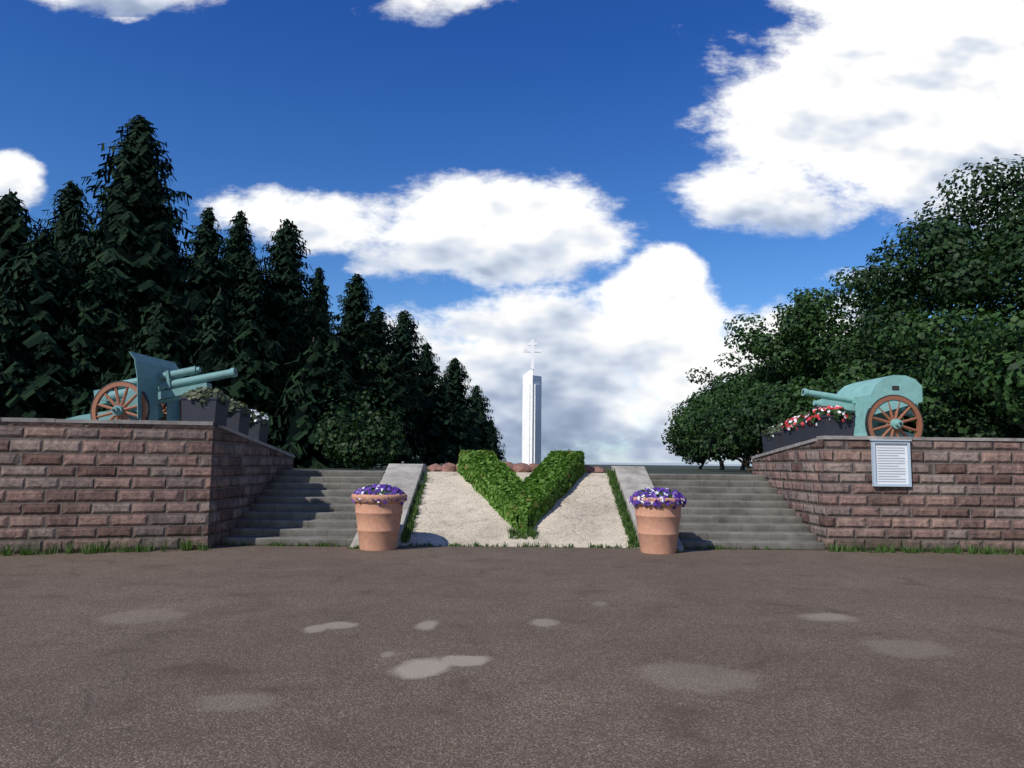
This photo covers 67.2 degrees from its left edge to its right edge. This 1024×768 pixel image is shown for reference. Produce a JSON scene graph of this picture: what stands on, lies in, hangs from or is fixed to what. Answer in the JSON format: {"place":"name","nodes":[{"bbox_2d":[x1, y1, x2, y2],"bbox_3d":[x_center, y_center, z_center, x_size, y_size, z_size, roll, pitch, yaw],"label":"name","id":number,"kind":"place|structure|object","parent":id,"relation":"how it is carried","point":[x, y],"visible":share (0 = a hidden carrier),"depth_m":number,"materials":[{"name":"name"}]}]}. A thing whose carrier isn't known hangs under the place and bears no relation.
{"place":"outdoors","nodes":[
{"label":"outdoors","id":0,"kind":"place"},
{"bbox_2d":[0,545,1023,767],"bbox_3d":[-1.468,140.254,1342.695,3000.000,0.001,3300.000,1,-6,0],"label":"ground","id":1,"kind":"structure","parent":0,"point":[243,656],"depth_m":5.94,"materials":[{"name":"grey asphalt"}]},
{"bbox_2d":[0,417,294,554],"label":"wall","id":2,"kind":"structure","parent":1,"relation":"on","point":[143,483],"depth_m":12.74,"materials":[{"name":"brown brick"}]},
{"bbox_2d":[180,386,230,426],"bbox_3d":[-5.487,0.424,13.775,0.816,0.770,0.793,1,-6,0],"label":"planter","id":3,"kind":"object","parent":2,"relation":"on","point":[205,403],"visible":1,"depth_m":13.48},
{"bbox_2d":[226,399,251,434],"bbox_3d":[-5.492,0.671,14.963,0.840,0.772,0.814,1,-6,0],"label":"planter","id":4,"kind":"object","parent":2,"relation":"on","point":[239,416],"visible":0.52,"depth_m":14.72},
{"bbox_2d":[248,409,270,443],"bbox_3d":[-5.497,0.918,16.132,0.829,0.771,0.828,1,-6,0],"label":"planter","id":5,"kind":"object","parent":2,"relation":"on","point":[260,422],"visible":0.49,"depth_m":15.93,"materials":[{"name":"grey plastic"}]},
{"bbox_2d":[222,470,384,545],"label":"stairs","id":6,"kind":"structure","parent":1,"relation":"on","point":[309,507],"depth_m":15.17,"materials":[{"name":"concrete"}]},
{"bbox_2d":[351,484,407,550],"bbox_3d":[-2.317,2.308,13.456,0.984,1.126,0.981,1,-6,0],"label":"flower pot","id":7,"kind":"object","parent":1,"relation":"on","point":[379,509],"visible":1,"depth_m":13.12,"materials":[{"name":"ceramic"}]},
{"bbox_2d":[350,464,425,547],"bbox_3d":[-2.425,2.370,15.737,0.800,1.470,4.500,1,-6,0],"label":"stringer","id":8,"kind":"object","parent":1,"relation":"on","point":[406,478],"visible":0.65,"depth_m":16.52,"materials":[{"name":"concrete"}]},
{"bbox_2d":[0,467,1023,555],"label":"weedy grass","id":9,"kind":"structure","parent":1,"relation":"on","point":[626,520],"depth_m":13.80,"materials":[{"name":"green plant"}]},
{"bbox_2d":[400,471,637,547],"bbox_3d":[0.149,2.514,16.077,4.344,1.307,4.100,1,-6,0],"label":"gravel bed","id":10,"kind":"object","parent":1,"relation":"on","point":[456,507],"depth_m":15.15,"materials":[{"name":"beige gravel"}]},
{"bbox_2d":[427,462,604,472],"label":"border rocks","id":11,"kind":"object","parent":10,"relation":"on","point":[516,467],"visible":0.47,"depth_m":17.75,"materials":[{"name":"stone"}]},
{"bbox_2d":[457,449,585,533],"bbox_3d":[0.200,2.178,16.084,2.964,1.742,3.156,1,-6,0],"label":"hedge","id":12,"kind":"object","parent":10,"relation":"on","point":[507,493],"visible":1,"depth_m":16.16,"materials":[{"name":"green plant"}]},
{"bbox_2d":[611,466,684,551],"bbox_3d":[2.675,2.424,15.737,0.700,1.470,4.500,1,-6,0],"label":"stringer","id":13,"kind":"object","parent":1,"relation":"on","point":[631,479],"visible":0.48,"depth_m":16.59,"materials":[{"name":"concrete"}]},
{"bbox_2d":[629,487,686,553],"bbox_3d":[2.537,2.356,13.388,0.986,1.118,0.990,1,-6,0],"label":"flower pot","id":14,"kind":"object","parent":1,"relation":"on","point":[657,512],"visible":1,"depth_m":13.06,"materials":[{"name":"ceramic"}]},
{"bbox_2d":[648,474,824,549],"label":"stairs","id":15,"kind":"structure","parent":1,"relation":"on","point":[732,511],"depth_m":15.37,"materials":[{"name":"concrete"}]},
{"bbox_2d":[751,436,1023,552],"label":"wall","id":16,"kind":"structure","parent":1,"relation":"on","point":[961,492],"depth_m":13.94,"materials":[{"name":"brown brick"}]},
{"bbox_2d":[761,423,782,452],"bbox_3d":[6.018,1.233,17.176,0.736,0.727,1.340,1,-6,0],"label":"planter","id":17,"kind":"object","parent":16,"relation":"on","point":[771,438],"visible":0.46,"depth_m":17.05,"materials":[{"name":"grey plastic"}]},
{"bbox_2d":[780,415,806,446],"bbox_3d":[6.032,1.002,15.938,0.776,0.728,1.362,1,-6,0],"label":"planter","id":18,"kind":"object","parent":16,"relation":"on","point":[792,430],"visible":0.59,"depth_m":15.77,"materials":[{"name":"grey plastic"}]},
{"bbox_2d":[802,405,855,440],"bbox_3d":[6.019,0.764,14.669,0.732,0.731,1.359,1,-6,0],"label":"planter","id":19,"kind":"object","parent":16,"relation":"on","point":[835,420],"visible":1,"depth_m":14.16,"materials":[{"name":"black plastic"}]},
{"bbox_2d":[869,439,911,486],"bbox_3d":[6.875,1.433,13.953,0.720,0.842,0.100,1,-6,0],"label":"plaque","id":20,"kind":"object","parent":16,"relation":"attached to","point":[891,462],"visible":1,"depth_m":13.96,"materials":[{"name":"white metal"}]},
{"bbox_2d":[0,0,1023,463],"label":"sky","id":21,"kind":"structure","parent":0,"point":[605,185],"materials":[{"name":"blue"}]},
{"bbox_2d":[293,462,751,474],"bbox_3d":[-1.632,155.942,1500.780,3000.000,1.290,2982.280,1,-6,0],"label":"terrace","id":22,"kind":"structure","parent":0,"point":[669,469],"depth_m":33.78,"materials":[{"name":"grey concrete"}]},
{"bbox_2d":[0,188,59,323],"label":"spruce","id":23,"kind":"object","parent":22,"relation":"on","point":[15,228],"visible":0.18,"depth_m":30.25,"materials":[{"name":"green plant"}]},
{"bbox_2d":[0,232,101,418],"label":"spruce","id":24,"kind":"object","parent":22,"relation":"on","point":[33,305],"visible":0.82,"depth_m":25.27,"materials":[{"name":"green plant"}]},
{"bbox_2d":[27,181,96,306],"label":"spruce","id":25,"kind":"object","parent":22,"relation":"on","point":[70,197],"visible":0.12,"depth_m":40.59,"materials":[{"name":"green plant"}]},
{"bbox_2d":[25,259,139,418],"bbox_3d":[-14.834,-0.653,27.166,6.015,7.625,6.270,-2,-5,11],"label":"spruce","id":26,"kind":"object","parent":22,"relation":"on","point":[95,289],"visible":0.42,"depth_m":26.58,"materials":[{"name":"green plant"}]},
{"bbox_2d":[72,303,193,416],"bbox_3d":[-11.695,0.133,24.914,4.416,5.657,4.866,-1,-6,29],"label":"spruce","id":27,"kind":"object","parent":22,"relation":"on","point":[158,310],"visible":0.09,"depth_m":25.06,"materials":[{"name":"green plant"}]},
{"bbox_2d":[54,115,214,362],"bbox_3d":[-17.544,-4.276,34.756,12.899,16.323,12.620,-2,-7,27],"label":"spruce","id":28,"kind":"object","parent":22,"relation":"on","point":[132,234],"visible":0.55,"depth_m":33.83,"materials":[{"name":"green plant"}]},
{"bbox_2d":[98,314,224,420],"bbox_3d":[-10.544,0.321,23.140,3.780,4.939,3.194,3,-6,-18],"label":"young spruce","id":29,"kind":"object","parent":22,"relation":"on","point":[159,343],"visible":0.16,"depth_m":22.98,"materials":[{"name":"green plant"}]},
{"bbox_2d":[167,234,200,366],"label":"spruce","id":30,"kind":"object","parent":22,"relation":"on","point":[184,284],"visible":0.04,"depth_m":37.68,"materials":[{"name":"green plant"}]},
{"bbox_2d":[181,206,243,360],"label":"spruce","id":31,"kind":"object","parent":22,"relation":"on","point":[212,279],"visible":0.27,"depth_m":42.09,"materials":[{"name":"green plant"}]},
{"bbox_2d":[186,287,277,422],"bbox_3d":[-12.715,-0.158,32.530,5.767,8.130,6.447,3,-4,-26],"label":"spruce","id":32,"kind":"object","parent":22,"relation":"on","point":[217,334],"visible":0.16,"depth_m":32.68,"materials":[{"name":"green plant"}]},
{"bbox_2d":[218,210,264,313],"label":"spruce","id":33,"kind":"object","parent":22,"relation":"on","point":[239,241],"visible":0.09,"depth_m":50.37,"materials":[{"name":"green plant"}]},
{"bbox_2d":[206,320,297,467],"bbox_3d":[-8.763,0.510,25.067,4.575,5.344,4.429,1,-6,0],"label":"young spruce","id":34,"kind":"object","parent":22,"relation":"on","point":[251,386],"visible":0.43,"depth_m":24.67,"materials":[{"name":"green plant"}]},
{"bbox_2d":[225,253,283,404],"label":"spruce","id":35,"kind":"object","parent":22,"relation":"on","point":[251,299],"visible":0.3,"depth_m":42.73,"materials":[{"name":"green plant"}]},
{"bbox_2d":[258,218,351,391],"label":"spruce","id":36,"kind":"object","parent":22,"relation":"on","point":[287,293],"visible":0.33,"depth_m":45.72,"materials":[{"name":"green plant"}]},
{"bbox_2d":[272,309,354,446],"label":"spruce","id":37,"kind":"object","parent":22,"relation":"on","point":[304,331],"visible":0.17,"depth_m":40.01,"materials":[{"name":"green plant"}]},
{"bbox_2d":[268,337,380,468],"bbox_3d":[-6.567,0.762,24.682,3.746,4.540,4.034,6,-8,-40],"label":"young spruce","id":38,"kind":"object","parent":22,"relation":"on","point":[311,391],"visible":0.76,"depth_m":24.01,"materials":[{"name":"green plant"}]},
{"bbox_2d":[307,267,352,404],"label":"spruce","id":39,"kind":"object","parent":22,"relation":"on","point":[319,283],"visible":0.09,"depth_m":52.33,"materials":[{"name":"green plant"}]},
{"bbox_2d":[324,337,370,463],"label":"spruce","id":40,"kind":"object","parent":22,"relation":"on","point":[328,340],"visible":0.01,"depth_m":46.14,"materials":[{"name":"green plant"}]},
{"bbox_2d":[321,339,389,466],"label":"young spruce","id":41,"kind":"object","parent":22,"relation":"on","point":[336,361],"visible":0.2,"depth_m":29.87,"materials":[{"name":"green plant"}]},
{"bbox_2d":[330,273,384,416],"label":"spruce","id":42,"kind":"object","parent":22,"relation":"on","point":[355,328],"visible":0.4,"depth_m":56.11,"materials":[{"name":"green plant"}]},
{"bbox_2d":[312,348,409,469],"bbox_3d":[-4.280,0.795,21.849,2.620,3.865,2.358,4,-7,-28],"label":"bush","id":43,"kind":"object","parent":22,"relation":"on","point":[362,445],"visible":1,"depth_m":21.43,"materials":[{"name":"green plant"}]},
{"bbox_2d":[352,355,426,465],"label":"spruce","id":44,"kind":"object","parent":22,"relation":"on","point":[388,378],"visible":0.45,"depth_m":49.37,"materials":[{"name":"green plant"}]},
{"bbox_2d":[366,305,424,464],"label":"spruce","id":45,"kind":"object","parent":22,"relation":"on","point":[380,326],"visible":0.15,"depth_m":60.45,"materials":[{"name":"green plant"}]},
{"bbox_2d":[389,310,434,463],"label":"spruce","id":46,"kind":"object","parent":22,"relation":"on","point":[406,340],"visible":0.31,"depth_m":65.54,"materials":[{"name":"green plant"}]},
{"bbox_2d":[412,340,448,458],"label":"spruce","id":47,"kind":"object","parent":22,"relation":"on","point":[432,371],"visible":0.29,"depth_m":71.89,"materials":[{"name":"green plant"}]},
{"bbox_2d":[408,384,468,464],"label":"spruce","id":48,"kind":"object","parent":22,"relation":"on","point":[439,442],"visible":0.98,"depth_m":61.23,"materials":[{"name":"green plant"}]},
{"bbox_2d":[437,358,495,462],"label":"spruce","id":49,"kind":"object","parent":22,"relation":"on","point":[455,373],"visible":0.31,"depth_m":77.92,"materials":[{"name":"green plant"}]},
{"bbox_2d":[454,409,482,460],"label":"spruce","id":50,"kind":"object","parent":22,"relation":"on","point":[470,441],"visible":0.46,"depth_m":73.22,"materials":[{"name":"green plant"}]},
{"bbox_2d":[467,385,502,455],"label":"spruce","id":51,"kind":"object","parent":22,"relation":"on","point":[479,405],"visible":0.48,"depth_m":85.31,"materials":[{"name":"green plant"}]},
{"bbox_2d":[486,420,506,461],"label":"spruce","id":52,"kind":"object","parent":22,"relation":"on","point":[496,447],"visible":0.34,"depth_m":91.21,"materials":[{"name":"green plant"}]},
{"bbox_2d":[522,340,541,464],"bbox_3d":[1.039,1.024,40.108,0.798,6.730,0.798,-5,-8,43],"label":"monument","id":53,"kind":"object","parent":22,"relation":"on","point":[531,417],"visible":0.79,"depth_m":39.76,"materials":[{"name":"white stone"}]},
{"bbox_2d":[661,423,734,468],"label":"broadleaf","id":54,"kind":"object","parent":22,"relation":"on","point":[679,449],"visible":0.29,"depth_m":43.31,"materials":[{"name":"green plant"}]},
{"bbox_2d":[677,367,732,469],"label":"broadleaf","id":55,"kind":"object","parent":22,"relation":"on","point":[721,463],"visible":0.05,"depth_m":40.68,"materials":[{"name":"green plant"}]},
{"bbox_2d":[668,372,776,469],"bbox_3d":[11.126,2.066,38.350,6.540,5.050,6.225,-1,-6,14],"label":"broadleaf","id":56,"kind":"object","parent":22,"relation":"on","point":[694,400],"visible":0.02,"depth_m":37.27,"materials":[{"name":"green plant"}]},
{"bbox_2d":[665,381,786,470],"bbox_3d":[8.952,1.817,30.663,5.718,3.920,5.201,1,-6,0],"label":"shrub","id":57,"kind":"object","parent":22,"relation":"on","point":[689,434],"visible":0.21,"depth_m":30.26,"materials":[{"name":"green plant"}]},
{"bbox_2d":[686,385,805,463],"bbox_3d":[8.098,1.632,26.067,4.107,3.325,4.973,1,-6,0],"label":"shrub","id":58,"kind":"object","parent":22,"relation":"on","point":[745,437],"visible":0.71,"depth_m":25.51,"materials":[{"name":"green plant"}]},
{"bbox_2d":[692,372,814,456],"bbox_3d":[11.925,1.749,35.679,5.619,5.147,5.507,6,-8,-44],"label":"shrub","id":59,"kind":"object","parent":22,"relation":"on","point":[739,382],"visible":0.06,"depth_m":35.21,"materials":[{"name":"green plant"}]},
{"bbox_2d":[705,331,805,409],"bbox_3d":[12.124,0.863,37.391,5.048,7.268,5.999,-4,-7,35],"label":"broadleaf","id":60,"kind":"object","parent":22,"relation":"on","point":[731,358],"visible":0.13,"depth_m":36.28,"materials":[{"name":"green plant"}]},
{"bbox_2d":[729,341,829,400],"bbox_3d":[13.156,0.944,35.681,5.983,6.774,5.790,-1,-6,18],"label":"broadleaf","id":61,"kind":"object","parent":22,"relation":"on","point":[778,374],"visible":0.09,"depth_m":35.04,"materials":[{"name":"green plant"}]},
{"bbox_2d":[759,356,895,420],"bbox_3d":[10.686,1.130,25.068,4.930,4.172,4.442,1,-6,0],"label":"tree","id":62,"kind":"object","parent":22,"relation":"on","point":[819,384],"visible":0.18,"depth_m":24.74,"materials":[{"name":"green plant"}]},
{"bbox_2d":[723,265,934,384],"bbox_3d":[13.541,-0.426,31.861,8.933,8.724,8.242,1,-6,0],"label":"broadleaf","id":63,"kind":"object","parent":22,"relation":"on","point":[807,316],"visible":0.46,"depth_m":30.67,"materials":[{"name":"green plant"}]},
{"bbox_2d":[812,398,927,430],"bbox_3d":[10.382,1.541,22.290,3.261,2.776,4.262,-3,-7,29],"label":"broadleaf","id":64,"kind":"object","parent":22,"relation":"on","point":[908,423],"visible":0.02,"depth_m":20.79,"materials":[{"name":"green plant"}]},
{"bbox_2d":[821,336,943,393],"bbox_3d":[12.991,0.818,26.305,5.860,5.093,5.954,-3,-7,28],"label":"broadleaf","id":65,"kind":"object","parent":22,"relation":"on","point":[833,351],"visible":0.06,"depth_m":26.36,"materials":[{"name":"green plant"}]},
{"bbox_2d":[873,342,972,399],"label":"tree","id":66,"kind":"object","parent":22,"relation":"on","point":[929,374],"visible":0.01,"depth_m":22.38,"materials":[{"name":"green plant"}]},
{"bbox_2d":[839,154,1023,362],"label":"broadleaf","id":67,"kind":"object","parent":22,"relation":"on","point":[913,262],"visible":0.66,"depth_m":24.30,"materials":[{"name":"green plant"}]},
{"bbox_2d":[864,299,1018,408],"bbox_3d":[11.775,0.085,20.978,4.963,5.434,5.114,-4,-8,39],"label":"broadleaf","id":68,"kind":"object","parent":22,"relation":"on","point":[904,329],"visible":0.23,"depth_m":20.57,"materials":[{"name":"green plant"}]},
{"bbox_2d":[904,382,1023,437],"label":"broadleaf","id":69,"kind":"object","parent":22,"relation":"on","point":[971,421],"visible":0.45,"depth_m":19.02,"materials":[{"name":"green plant"}]},
{"bbox_2d":[909,304,1023,429],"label":"broadleaf","id":70,"kind":"object","parent":22,"relation":"on","point":[999,361],"visible":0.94,"depth_m":17.62,"materials":[{"name":"green plant"}]},
{"bbox_2d":[909,202,1023,331],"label":"broadleaf","id":71,"kind":"object","parent":22,"relation":"on","point":[984,287],"visible":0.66,"depth_m":21.70,"materials":[{"name":"green plant"}]},
{"bbox_2d":[421,461,751,465],"bbox_3d":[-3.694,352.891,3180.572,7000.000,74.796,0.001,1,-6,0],"label":"distant hills","id":72,"kind":"structure","parent":0,"point":[610,463],"depth_m":3183.47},
{"bbox_3d":[-9.042,1.448,16.677,4.384,0.400,2.657,1,-6,0],"label":"gun pad","id":73,"kind":"object","parent":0,"visible":0},
{"bbox_2d":[67,351,237,420],"bbox_3d":[-8.473,0.353,16.742,5.085,1.885,2.020,0,-6,5],"label":"cannon","id":74,"kind":"object","parent":73,"relation":"on","point":[151,388],"visible":0.69,"depth_m":16.50,"materials":[{"name":"paint"}]},
{"bbox_3d":[8.968,1.757,16.966,4.384,0.400,2.657,1,-6,0],"label":"gun pad","id":75,"kind":"object","parent":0,"visible":0},
{"bbox_2d":[801,375,923,436],"bbox_3d":[8.664,0.748,17.042,4.600,1.697,2.020,1,-6,-5],"label":"cannon","id":76,"kind":"object","parent":75,"relation":"on","point":[876,406],"visible":0.73,"depth_m":16.30,"materials":[{"name":"paint"}]}
]}

